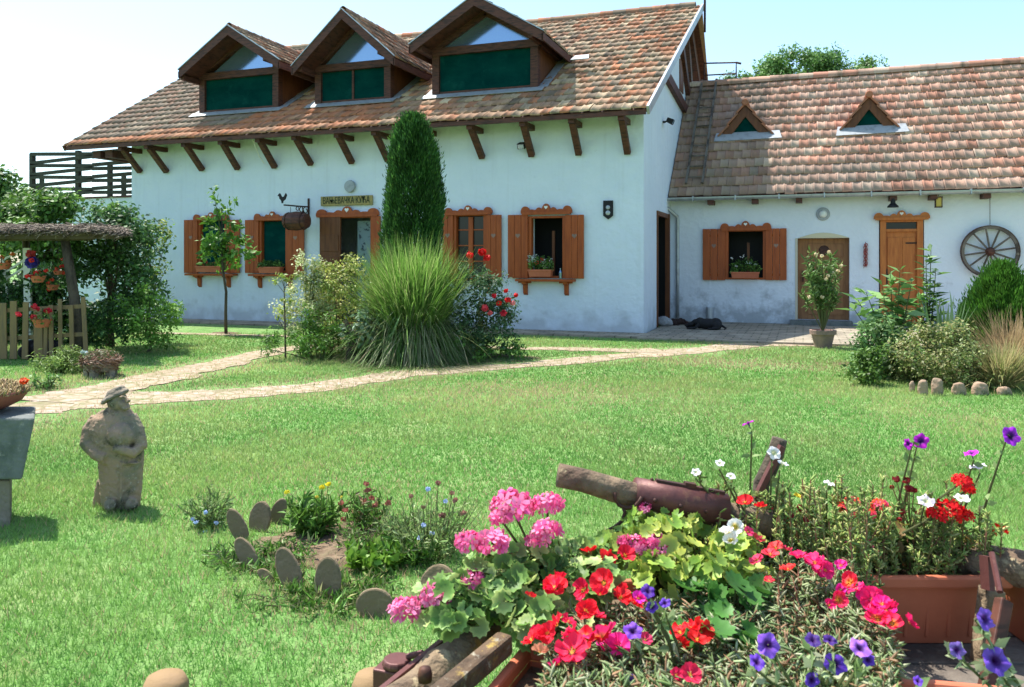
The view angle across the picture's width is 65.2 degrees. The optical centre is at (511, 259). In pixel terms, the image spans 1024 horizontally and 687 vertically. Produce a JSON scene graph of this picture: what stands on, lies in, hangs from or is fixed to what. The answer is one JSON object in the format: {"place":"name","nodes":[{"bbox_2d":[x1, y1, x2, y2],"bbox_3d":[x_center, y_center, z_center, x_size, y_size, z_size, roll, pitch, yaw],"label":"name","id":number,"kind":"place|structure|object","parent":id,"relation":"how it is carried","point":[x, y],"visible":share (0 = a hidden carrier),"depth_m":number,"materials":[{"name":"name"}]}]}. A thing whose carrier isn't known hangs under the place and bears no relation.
{"place":"outdoors","nodes":[
{"label":"outdoors","id":0,"kind":"place"},
{"bbox_2d":[29,147,131,307],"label":"terrace","id":1,"kind":"structure","parent":0,"point":[78,167],"depth_m":22.32,"materials":[{"name":"paint"}]},
{"bbox_2d":[22,346,298,402],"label":"path","id":2,"kind":"structure","parent":0,"point":[65,396],"depth_m":9.97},
{"bbox_2d":[10,343,812,413],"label":"path","id":3,"kind":"structure","parent":0,"point":[89,403],"depth_m":9.45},
{"bbox_2d":[162,332,689,353],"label":"path","id":4,"kind":"structure","parent":0,"point":[677,351],"depth_m":13.34,"materials":[{"name":"stone"}]},
{"bbox_2d":[0,263,1023,686],"bbox_3d":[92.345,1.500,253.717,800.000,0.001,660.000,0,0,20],"label":"lawn","id":5,"kind":"structure","parent":0,"point":[242,331],"depth_m":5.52,"materials":[{"name":"plant"}]},
{"bbox_2d":[2,248,32,339],"bbox_3d":[-8.072,0.626,13.043,0.556,1.650,0.136,0,0,0],"label":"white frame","id":6,"kind":"object","parent":5,"relation":"on","point":[26,270],"visible":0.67,"depth_m":12.97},
{"bbox_2d":[0,406,35,526],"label":"stone table","id":7,"kind":"object","parent":5,"relation":"on","point":[16,425],"visible":0.87,"depth_m":4.45,"materials":[{"name":"stone"}]},
{"bbox_2d":[0,390,27,409],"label":"clay bowl","id":8,"kind":"object","parent":7,"relation":"on","point":[5,401],"visible":0.59,"depth_m":4.58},
{"bbox_2d":[0,377,33,396],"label":"bowl plant","id":9,"kind":"object","parent":8,"relation":"in","point":[7,386],"visible":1,"depth_m":4.64,"materials":[{"name":"beige plant"}]},
{"bbox_2d":[0,164,48,280],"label":"tree","id":10,"kind":"object","parent":5,"relation":"on","point":[7,186],"visible":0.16,"depth_m":29.56,"materials":[{"name":"green plant"}]},
{"bbox_2d":[0,185,88,301],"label":"leafy tree","id":11,"kind":"object","parent":5,"relation":"on","point":[49,207],"visible":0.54,"depth_m":17.81,"materials":[{"name":"green plant"}]},
{"bbox_2d":[0,297,88,358],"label":"picket fence","id":12,"kind":"object","parent":5,"relation":"on","point":[39,337],"visible":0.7,"depth_m":11.94,"materials":[{"name":"brown wood"}]},
{"bbox_2d":[15,303,54,327],"bbox_3d":[-6.935,0.814,11.662,0.352,0.371,0.526,0,0,13],"label":"hanging basket","id":13,"kind":"object","parent":12,"relation":"hanging from","point":[40,322],"visible":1,"depth_m":11.67,"materials":[{"name":"orange ceramic"}]},
{"bbox_2d":[29,371,62,389],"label":"shrub","id":14,"kind":"object","parent":5,"relation":"on","point":[46,383],"visible":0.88,"depth_m":9.26,"materials":[{"name":"green plant"}]},
{"bbox_2d":[0,261,101,343],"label":"hedge bush","id":15,"kind":"object","parent":5,"relation":"on","point":[65,312],"visible":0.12,"depth_m":14.47,"materials":[{"name":"green plant"}]},
{"bbox_2d":[25,344,85,374],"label":"shrub","id":16,"kind":"object","parent":5,"relation":"on","point":[60,362],"visible":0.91,"depth_m":10.56,"materials":[{"name":"green plant"}]},
{"bbox_2d":[0,220,133,356],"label":"thatched shelter","id":17,"kind":"object","parent":5,"relation":"on","point":[64,234],"visible":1,"depth_m":12.21,"materials":[{"name":"brown plant"}]},
{"bbox_2d":[0,258,62,340],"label":"vine","id":18,"kind":"object","parent":17,"relation":"attached to","point":[17,293],"visible":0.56,"depth_m":13.01,"materials":[{"name":"green plant"}]},
{"bbox_2d":[74,348,123,378],"bbox_3d":[-5.286,1.319,10.300,0.566,0.374,0.561,0,0,20],"label":"twig planter","id":19,"kind":"object","parent":5,"relation":"on","point":[105,364],"visible":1,"depth_m":10.19,"materials":[{"name":"wood"}]},
{"bbox_2d":[79,385,146,511],"bbox_3d":[-2.381,1.137,4.830,0.389,0.758,0.257,0,0,20],"label":"statue","id":20,"kind":"object","parent":5,"relation":"on","point":[113,441],"visible":0.99,"depth_m":4.76,"materials":[{"name":"beige stone"}]},
{"bbox_2d":[50,197,176,346],"bbox_3d":[-6.692,0.218,13.547,1.933,2.588,1.803,0,0,37],"label":"elder bush","id":21,"kind":"object","parent":5,"relation":"on","point":[109,255],"visible":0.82,"depth_m":13.37,"materials":[{"name":"green plant"}]},
{"bbox_2d":[86,301,143,351],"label":"bush","id":22,"kind":"object","parent":5,"relation":"on","point":[95,320],"visible":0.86,"depth_m":12.70,"materials":[{"name":"green plant"}]},
{"bbox_2d":[110,280,185,352],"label":"round bush","id":23,"kind":"object","parent":5,"relation":"on","point":[160,310],"visible":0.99,"depth_m":12.77,"materials":[{"name":"green plant"}]},
{"bbox_2d":[138,217,176,336],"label":"vine shrub","id":24,"kind":"object","parent":5,"relation":"on","point":[164,239],"visible":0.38,"depth_m":14.53,"materials":[{"name":"green plant"}]},
{"bbox_2d":[143,668,188,686],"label":"stone","id":25,"kind":"object","parent":5,"relation":"on","point":[171,677],"visible":1,"depth_m":1.94,"materials":[{"name":"stone"}]},
{"bbox_2d":[173,484,235,532],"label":"love in mist","id":26,"kind":"object","parent":5,"relation":"on","point":[208,515],"visible":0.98,"depth_m":4.47,"materials":[{"name":"green plant"}]},
{"bbox_2d":[195,185,261,333],"bbox_3d":[-5.766,-0.020,16.230,1.414,3.043,0.891,0,0,20],"label":"sapling","id":27,"kind":"object","parent":5,"relation":"on","point":[225,238],"visible":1,"depth_m":16.15,"materials":[{"name":"green plant"}]},
{"bbox_2d":[226,508,249,540],"bbox_3d":[-1.465,1.428,4.279,0.121,0.195,0.034,0,0,-1],"label":"edging disc","id":28,"kind":"object","parent":5,"relation":"on","point":[236,523],"visible":0.74,"depth_m":4.27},
{"bbox_2d":[234,537,259,569],"bbox_3d":[-1.288,1.435,3.891,0.138,0.163,0.051,0,0,20],"label":"edging disc","id":29,"kind":"object","parent":5,"relation":"on","point":[244,548],"visible":0.77,"depth_m":3.88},
{"bbox_2d":[249,501,270,531],"bbox_3d":[-1.395,1.435,4.432,0.128,0.192,0.060,0,0,20],"label":"edging disc","id":30,"kind":"object","parent":5,"relation":"on","point":[260,516],"visible":0.73,"depth_m":4.42,"materials":[{"name":"stone"}]},
{"bbox_2d":[271,498,286,523],"bbox_3d":[-1.334,1.442,4.561,0.101,0.162,0.034,0,0,-14],"label":"edging disc","id":31,"kind":"object","parent":5,"relation":"on","point":[280,504],"visible":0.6,"depth_m":4.55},
{"bbox_2d":[239,529,319,571],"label":"soil","id":32,"kind":"structure","parent":5,"relation":"on","point":[274,538],"depth_m":4.21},
{"bbox_2d":[199,526,323,575],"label":"weed tuft","id":33,"kind":"object","parent":32,"relation":"on","point":[259,549],"visible":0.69,"depth_m":3.98,"materials":[{"name":"green plant"}]},
{"bbox_2d":[280,482,350,540],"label":"flowering tuft","id":34,"kind":"object","parent":32,"relation":"on","point":[310,518],"visible":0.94,"depth_m":4.28,"materials":[{"name":"green plant"}]},
{"bbox_2d":[269,271,299,358],"bbox_3d":[-3.440,0.830,12.088,0.478,1.340,0.229,0,0,-2],"label":"sapling","id":35,"kind":"object","parent":5,"relation":"on","point":[286,280],"visible":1,"depth_m":12.09,"materials":[{"name":"green plant"}]},
{"bbox_2d":[275,547,302,585],"bbox_3d":[-1.020,1.423,3.661,0.144,0.204,0.061,0,0,20],"label":"edging disc","id":36,"kind":"object","parent":5,"relation":"on","point":[287,565],"visible":0.71,"depth_m":3.66,"materials":[{"name":"stone"}]},
{"bbox_2d":[266,248,338,355],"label":"variegated shrub","id":37,"kind":"object","parent":5,"relation":"on","point":[310,292],"visible":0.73,"depth_m":12.43,"materials":[{"name":"green plant"}]},
{"bbox_2d":[232,560,373,619],"bbox_3d":[-0.936,1.480,3.554,0.635,0.139,0.532,0,0,20],"label":"weed tuft","id":38,"kind":"object","parent":5,"relation":"on","point":[293,590],"visible":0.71,"depth_m":3.52,"materials":[{"name":"green plant"}]},
{"bbox_2d":[259,300,358,362],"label":"leafy bush","id":39,"kind":"object","parent":5,"relation":"on","point":[313,329],"visible":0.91,"depth_m":11.87,"materials":[{"name":"green plant"}]},
{"bbox_2d":[314,556,341,598],"bbox_3d":[-0.819,1.429,3.561,0.122,0.210,0.051,0,0,8],"label":"edging disc","id":40,"kind":"object","parent":5,"relation":"on","point":[328,573],"visible":0.67,"depth_m":3.55,"materials":[{"name":"stone"}]},
{"bbox_2d":[291,252,374,355],"bbox_3d":[-2.715,0.733,12.578,1.550,1.732,1.273,0,0,20],"label":"variegated shrub","id":41,"kind":"object","parent":5,"relation":"on","point":[331,293],"visible":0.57,"depth_m":12.43,"materials":[{"name":"green plant"}]},
{"bbox_2d":[278,558,406,619],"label":"leafy herb","id":42,"kind":"object","parent":5,"relation":"on","point":[343,606],"visible":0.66,"depth_m":3.51,"materials":[{"name":"green plant"}]},
{"bbox_2d":[303,521,402,571],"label":"soil","id":43,"kind":"structure","parent":5,"relation":"on","point":[324,549],"depth_m":4.09,"materials":[{"name":"soil"}]},
{"bbox_2d":[322,481,392,528],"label":"red spike plant","id":44,"kind":"object","parent":43,"relation":"on","point":[363,509],"visible":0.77,"depth_m":4.38,"materials":[{"name":"green plant"}]},
{"bbox_2d":[344,535,406,574],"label":"leafy herb","id":45,"kind":"object","parent":43,"relation":"on","point":[355,557],"visible":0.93,"depth_m":3.83,"materials":[{"name":"green plant"}]},
{"bbox_2d":[326,505,460,557],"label":"weed tuft","id":46,"kind":"object","parent":43,"relation":"on","point":[361,537],"visible":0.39,"depth_m":4.12,"materials":[{"name":"green plant"}]},
{"bbox_2d":[380,533,440,568],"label":"leafy herb","id":47,"kind":"object","parent":43,"relation":"on","point":[425,556],"visible":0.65,"depth_m":3.90,"materials":[{"name":"green plant"}]},
{"bbox_2d":[339,303,381,358],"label":"leafy bush","id":48,"kind":"object","parent":5,"relation":"on","point":[358,316],"visible":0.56,"depth_m":11.75,"materials":[{"name":"green plant"}]},
{"bbox_2d":[352,667,374,686],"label":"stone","id":49,"kind":"object","parent":5,"relation":"on","point":[363,677],"visible":0.52,"depth_m":1.93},
{"bbox_2d":[356,588,392,617],"bbox_3d":[-0.578,1.454,3.372,0.160,0.136,0.034,0,0,2],"label":"edging disc","id":50,"kind":"object","parent":5,"relation":"on","point":[372,600],"visible":0.73,"depth_m":3.36,"materials":[{"name":"stone"}]},
{"bbox_2d":[62,0,707,332],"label":"house","id":51,"kind":"structure","parent":5,"relation":"on","point":[582,107],"depth_m":18.29,"materials":[{"name":"paint"}]},
{"bbox_2d":[259,220,286,272],"bbox_3d":[-5.660,-0.334,19.118,0.829,1.289,0.142,0,0,20],"label":"window frame","id":52,"kind":"structure","parent":51,"relation":"in","point":[261,223],"depth_m":19.17,"materials":[{"name":"red wood"}]},
{"bbox_2d":[278,193,310,230],"bbox_3d":[-4.900,-1.093,18.402,0.700,0.852,0.763,0,0,20],"label":"hanging sign","id":53,"kind":"object","parent":51,"relation":"attached to","point":[297,220],"visible":1,"depth_m":18.11,"materials":[{"name":"wood"}]},
{"bbox_2d":[320,217,340,321],"bbox_3d":[-4.200,0.215,18.455,0.551,2.411,0.090,0,0,20],"label":"door leaf","id":54,"kind":"structure","parent":51,"relation":"in","point":[330,227],"depth_m":18.43,"materials":[{"name":"brown wood"}]},
{"bbox_2d":[321,195,372,205],"bbox_3d":[-3.801,-1.363,18.364,1.363,0.219,0.048,0,0,20],"label":"sign board","id":55,"kind":"object","parent":51,"relation":"attached to","point":[346,200],"visible":1,"depth_m":18.34,"materials":[{"name":"wood"}]},
{"bbox_2d":[371,216,380,296],"bbox_3d":[-3.069,0.215,18.064,0.218,2.411,0.050,0,0,20],"label":"door leaf","id":56,"kind":"structure","parent":51,"relation":"in","point":[375,227],"depth_m":18.04,"materials":[{"name":"red wood"}]},
{"bbox_2d":[453,215,484,276],"bbox_3d":[-0.893,-0.315,17.383,0.789,1.367,0.142,0,0,20],"label":"window frame","id":57,"kind":"structure","parent":51,"relation":"in","point":[456,229],"depth_m":17.39,"materials":[{"name":"red wood"}]},
{"bbox_2d":[527,253,553,276],"bbox_3d":[0.610,0.102,16.703,0.602,0.490,0.281,0,0,20],"label":"window box","id":58,"kind":"object","parent":51,"relation":"attached to","point":[545,271],"visible":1,"depth_m":16.65,"materials":[{"name":"green plant"}]},
{"bbox_2d":[528,216,564,277],"bbox_3d":[0.751,-0.272,16.784,0.828,1.299,0.142,0,0,20],"label":"window frame","id":59,"kind":"structure","parent":51,"relation":"in","point":[530,218],"depth_m":16.77,"materials":[{"name":"red wood"}]},
{"bbox_2d":[658,217,664,316],"bbox_3d":[3.284,0.220,18.394,0.270,2.500,1.724,0,0,20],"label":"side door","id":60,"kind":"structure","parent":51,"relation":"in","point":[661,221],"depth_m":19.18,"materials":[{"name":"wood"}]},
{"bbox_2d":[377,109,449,271],"bbox_3d":[-1.670,-0.506,13.327,1.249,4.019,1.237,0,0,20],"label":"columnar thuja","id":61,"kind":"object","parent":5,"relation":"on","point":[415,200],"visible":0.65,"depth_m":13.01,"materials":[{"name":"green plant"}]},
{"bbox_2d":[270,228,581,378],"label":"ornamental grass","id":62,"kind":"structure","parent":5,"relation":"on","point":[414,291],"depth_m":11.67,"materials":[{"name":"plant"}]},
{"bbox_2d":[374,480,484,562],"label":"love in mist","id":63,"kind":"object","parent":5,"relation":"on","point":[446,541],"visible":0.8,"depth_m":4.00,"materials":[{"name":"green plant"}]},
{"bbox_2d":[333,348,542,358],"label":"soil","id":64,"kind":"structure","parent":5,"relation":"on","point":[512,357],"depth_m":12.36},
{"bbox_2d":[440,248,521,355],"bbox_3d":[-0.520,0.666,12.335,1.264,1.689,1.105,0,0,-26],"label":"rose bush","id":65,"kind":"object","parent":64,"relation":"on","point":[489,306],"visible":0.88,"depth_m":12.16,"materials":[{"name":"green plant"}]},
{"bbox_2d":[433,335,527,363],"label":"leafy bush","id":66,"kind":"object","parent":5,"relation":"on","point":[509,351],"visible":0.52,"depth_m":12.03,"materials":[{"name":"green plant"}]},
{"bbox_2d":[373,436,1023,686],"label":"old cart","id":67,"kind":"object","parent":5,"relation":"on","point":[465,659],"visible":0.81,"depth_m":2.09,"materials":[{"name":"brown wood"}]},
{"bbox_2d":[488,647,730,686],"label":"terracotta planter","id":68,"kind":"object","parent":67,"relation":"on","point":[509,673],"visible":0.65,"depth_m":1.74,"materials":[{"name":"ceramic"}]},
{"bbox_2d":[623,583,681,685],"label":"petunia","id":69,"kind":"object","parent":68,"relation":"in","point":[632,630],"visible":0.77,"depth_m":1.56,"materials":[{"name":"purple plant"}]},
{"bbox_2d":[521,494,918,686],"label":"portulaca","id":70,"kind":"object","parent":68,"relation":"in","point":[599,655],"visible":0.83,"depth_m":1.68,"materials":[{"name":"green plant"}]},
{"bbox_2d":[745,632,929,686],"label":"petunia","id":71,"kind":"object","parent":68,"relation":"on","point":[769,648],"visible":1,"depth_m":1.42,"materials":[{"name":"purple plant"}]},
{"bbox_2d":[528,579,761,662],"bbox_3d":[0.313,0.973,2.100,0.621,0.190,0.220,0,0,-4],"label":"terracotta planter","id":72,"kind":"object","parent":67,"relation":"on","point":[630,585],"depth_m":2.14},
{"bbox_2d":[386,487,628,655],"bbox_3d":[-0.011,0.739,1.885,0.561,0.346,0.341,0,0,-7],"label":"geranium","id":73,"kind":"object","parent":72,"relation":"on","point":[486,588],"visible":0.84,"depth_m":1.84,"materials":[{"name":"green plant"}]},
{"bbox_2d":[595,501,775,608],"bbox_3d":[0.444,0.770,2.015,0.421,0.284,0.322,0,0,-28],"label":"geranium","id":74,"kind":"object","parent":72,"relation":"in","point":[664,545],"visible":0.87,"depth_m":1.98,"materials":[{"name":"green plant"}]},
{"bbox_2d":[665,570,776,655],"bbox_3d":[0.460,0.814,1.783,0.246,0.194,0.416,0,0,20],"label":"geranium","id":75,"kind":"object","parent":72,"relation":"in","point":[752,589],"visible":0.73,"depth_m":1.83,"materials":[{"name":"green plant"}]},
{"bbox_2d":[784,557,1012,642],"bbox_3d":[1.032,0.968,2.300,0.685,0.200,0.220,0,0,0],"label":"terracotta planter","id":76,"kind":"object","parent":67,"relation":"on","point":[940,608],"visible":0.35,"depth_m":2.21,"materials":[{"name":"ceramic"}]},
{"bbox_2d":[691,446,788,563],"bbox_3d":[0.599,0.696,2.155,0.257,0.411,0.138,0,0,1],"label":"petunia","id":77,"kind":"object","parent":76,"relation":"in","point":[773,452],"visible":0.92,"depth_m":2.12,"materials":[{"name":"white plant"}]},
{"bbox_2d":[690,469,1009,633],"bbox_3d":[0.918,0.783,2.237,0.952,0.375,0.408,0,0,-4],"label":"portulaca","id":78,"kind":"object","parent":76,"relation":"in","point":[809,533],"visible":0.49,"depth_m":2.21,"materials":[{"name":"green plant"}]},
{"bbox_2d":[838,496,891,546],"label":"geranium","id":79,"kind":"object","parent":76,"relation":"in","point":[877,502],"visible":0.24,"depth_m":2.26,"materials":[{"name":"red plant"}]},
{"bbox_2d":[889,476,920,527],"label":"seed head plant","id":80,"kind":"object","parent":76,"relation":"in","point":[910,488],"visible":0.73,"depth_m":2.30,"materials":[{"name":"brown plant"}]},
{"bbox_2d":[896,433,929,521],"bbox_3d":[1.144,0.697,2.319,0.069,0.407,0.120,0,0,-23],"label":"petunia","id":81,"kind":"object","parent":76,"relation":"in","point":[921,440],"visible":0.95,"depth_m":2.30,"materials":[{"name":"purple plant"}]},
{"bbox_2d":[870,473,977,572],"bbox_3d":[1.170,0.755,2.287,0.316,0.294,0.191,0,0,20],"label":"geranium","id":82,"kind":"object","parent":76,"relation":"in","point":[961,512],"visible":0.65,"depth_m":2.26,"materials":[{"name":"red plant"}]},
{"bbox_2d":[913,493,970,562],"bbox_3d":[1.200,0.777,2.242,0.146,0.249,0.119,0,0,20],"label":"petunia","id":83,"kind":"object","parent":76,"relation":"in","point":[925,500],"visible":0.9,"depth_m":2.23,"materials":[{"name":"white plant"}]},
{"bbox_2d":[975,427,1020,535],"bbox_3d":[1.381,0.684,2.304,0.053,0.433,0.164,0,0,-12],"label":"petunia","id":84,"kind":"object","parent":76,"relation":"in","point":[1011,436],"visible":0.88,"depth_m":2.27,"materials":[{"name":"purple plant"}]},
{"bbox_2d":[898,678,996,686],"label":"terracotta planter","id":85,"kind":"object","parent":67,"relation":"on","point":[931,683],"visible":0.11,"depth_m":1.66,"materials":[{"name":"ceramic"}]},
{"bbox_2d":[944,607,1023,686],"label":"petunia","id":86,"kind":"object","parent":85,"relation":"in","point":[997,662],"visible":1,"depth_m":1.43,"materials":[{"name":"purple plant"}]},
{"bbox_2d":[1003,587,1023,641],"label":"terracotta planter","id":87,"kind":"object","parent":67,"relation":"on","point":[1015,596],"visible":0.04,"depth_m":2.25,"materials":[{"name":"ceramic"}]},
{"bbox_2d":[719,41,889,78],"bbox_3d":[13.032,-4.177,35.912,8.113,11.384,3.725,0,0,-5],"label":"acacia tree","id":88,"kind":"object","parent":5,"relation":"on","point":[814,61],"visible":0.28,"depth_m":35.27,"materials":[{"name":"green plant"}]},
{"bbox_2d":[809,329,836,347],"bbox_3d":[5.331,1.347,13.714,0.440,0.305,0.440,0,0,20],"label":"flower pot","id":89,"kind":"object","parent":5,"relation":"on","point":[824,338],"visible":0.98,"depth_m":13.58,"materials":[{"name":"ceramic"}]},
{"bbox_2d":[799,247,846,330],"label":"oleander","id":90,"kind":"object","parent":89,"relation":"on","point":[821,291],"visible":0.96,"depth_m":13.64,"materials":[{"name":"green plant"}]},
{"bbox_2d":[667,56,1023,327],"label":"side wing","id":91,"kind":"structure","parent":5,"relation":"on","point":[854,152],"depth_m":18.49,"materials":[{"name":"paint"}]},
{"bbox_2d":[685,78,716,184],"bbox_3d":[4.861,-3.379,20.431,0.460,3.177,3.318,0,0,20],"label":"roof ladder","id":92,"kind":"object","parent":91,"relation":"on","point":[708,135],"visible":1,"depth_m":20.21,"materials":[{"name":"brown wood"}]},
{"bbox_2d":[725,230,764,279],"bbox_3d":[5.459,-0.128,18.689,0.924,1.166,0.142,0,0,20],"label":"window frame","id":93,"kind":"structure","parent":91,"relation":"in","point":[726,232],"depth_m":18.75,"materials":[{"name":"red wood"}]},
{"bbox_2d":[729,256,762,277],"bbox_3d":[5.408,0.148,18.546,0.766,0.554,0.323,0,0,20],"label":"window box","id":94,"kind":"object","parent":91,"relation":"on","point":[754,272],"visible":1,"depth_m":18.52,"materials":[{"name":"green plant"}]},
{"bbox_2d":[798,238,848,319],"bbox_3d":[7.103,0.432,18.267,1.091,1.855,0.110,0,0,20],"label":"door","id":95,"kind":"structure","parent":91,"relation":"in","point":[821,245],"depth_m":18.23,"materials":[{"name":"wood"}]},
{"bbox_2d":[886,232,916,321],"bbox_3d":[8.542,0.410,17.530,0.712,2.061,0.152,0,0,20],"label":"door","id":96,"kind":"structure","parent":91,"relation":"in","point":[901,247],"depth_m":17.55,"materials":[{"name":"brown wood"}]},
{"bbox_2d":[960,225,1020,274],"bbox_3d":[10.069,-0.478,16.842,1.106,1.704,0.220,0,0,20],"label":"wagon wheel","id":97,"kind":"object","parent":91,"relation":"attached to","point":[989,251],"visible":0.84,"depth_m":16.87,"materials":[{"name":"grey wood"}]},
{"bbox_2d":[836,341,888,386],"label":"bed shrub","id":98,"kind":"object","parent":5,"relation":"on","point":[873,362],"visible":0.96,"depth_m":9.55,"materials":[{"name":"green plant"}]},
{"bbox_2d":[840,313,923,378],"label":"bed shrub","id":99,"kind":"object","parent":5,"relation":"on","point":[884,332],"visible":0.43,"depth_m":10.11,"materials":[{"name":"green plant"}]},
{"bbox_2d":[836,265,927,344],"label":"fig shrub","id":100,"kind":"object","parent":5,"relation":"on","point":[894,307],"visible":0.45,"depth_m":10.96,"materials":[{"name":"green plant"}]},
{"bbox_2d":[910,244,951,357],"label":"tall plant","id":101,"kind":"object","parent":5,"relation":"on","point":[923,296],"visible":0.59,"depth_m":11.21,"materials":[{"name":"green plant"}]},
{"bbox_2d":[882,315,995,385],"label":"bed shrub","id":102,"kind":"object","parent":5,"relation":"on","point":[915,363],"visible":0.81,"depth_m":9.55,"materials":[{"name":"green plant"}]},
{"bbox_2d":[919,293,973,360],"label":"strap leaf plant","id":103,"kind":"object","parent":5,"relation":"on","point":[939,319],"visible":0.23,"depth_m":10.53,"materials":[{"name":"plant"}]},
{"bbox_2d":[919,332,1015,389],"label":"bed shrub","id":104,"kind":"object","parent":5,"relation":"on","point":[960,360],"visible":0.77,"depth_m":9.24,"materials":[{"name":"green plant"}]},
{"bbox_2d":[941,335,1023,393],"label":"dry grass clump","id":105,"kind":"object","parent":5,"relation":"on","point":[1001,361],"visible":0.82,"depth_m":9.14,"materials":[{"name":"plant"}]},
{"bbox_2d":[950,257,1023,368],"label":"globe thuja","id":106,"kind":"object","parent":5,"relation":"on","point":[998,285],"visible":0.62,"depth_m":10.41,"materials":[{"name":"green plant"}]},
{"bbox_2d":[958,302,1023,381],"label":"dry grass clump","id":107,"kind":"object","parent":5,"relation":"on","point":[1017,332],"visible":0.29,"depth_m":9.77,"materials":[{"name":"plant"}]},
{"bbox_2d":[0,0,1023,262],"label":"sky","id":108,"kind":"structure","parent":0,"point":[68,67],"materials":[{"name":"white"}]},
{"bbox_2d":[115,318,936,348],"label":"pavement","id":109,"kind":"structure","parent":0,"point":[765,333],"depth_m":16.05,"materials":[{"name":"stone"}]},
{"bbox_2d":[684,317,726,329],"bbox_3d":[4.070,1.332,16.830,0.872,0.251,0.366,0,0,20],"label":"dog","id":110,"kind":"object","parent":109,"relation":"on","point":[709,323],"visible":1,"depth_m":16.73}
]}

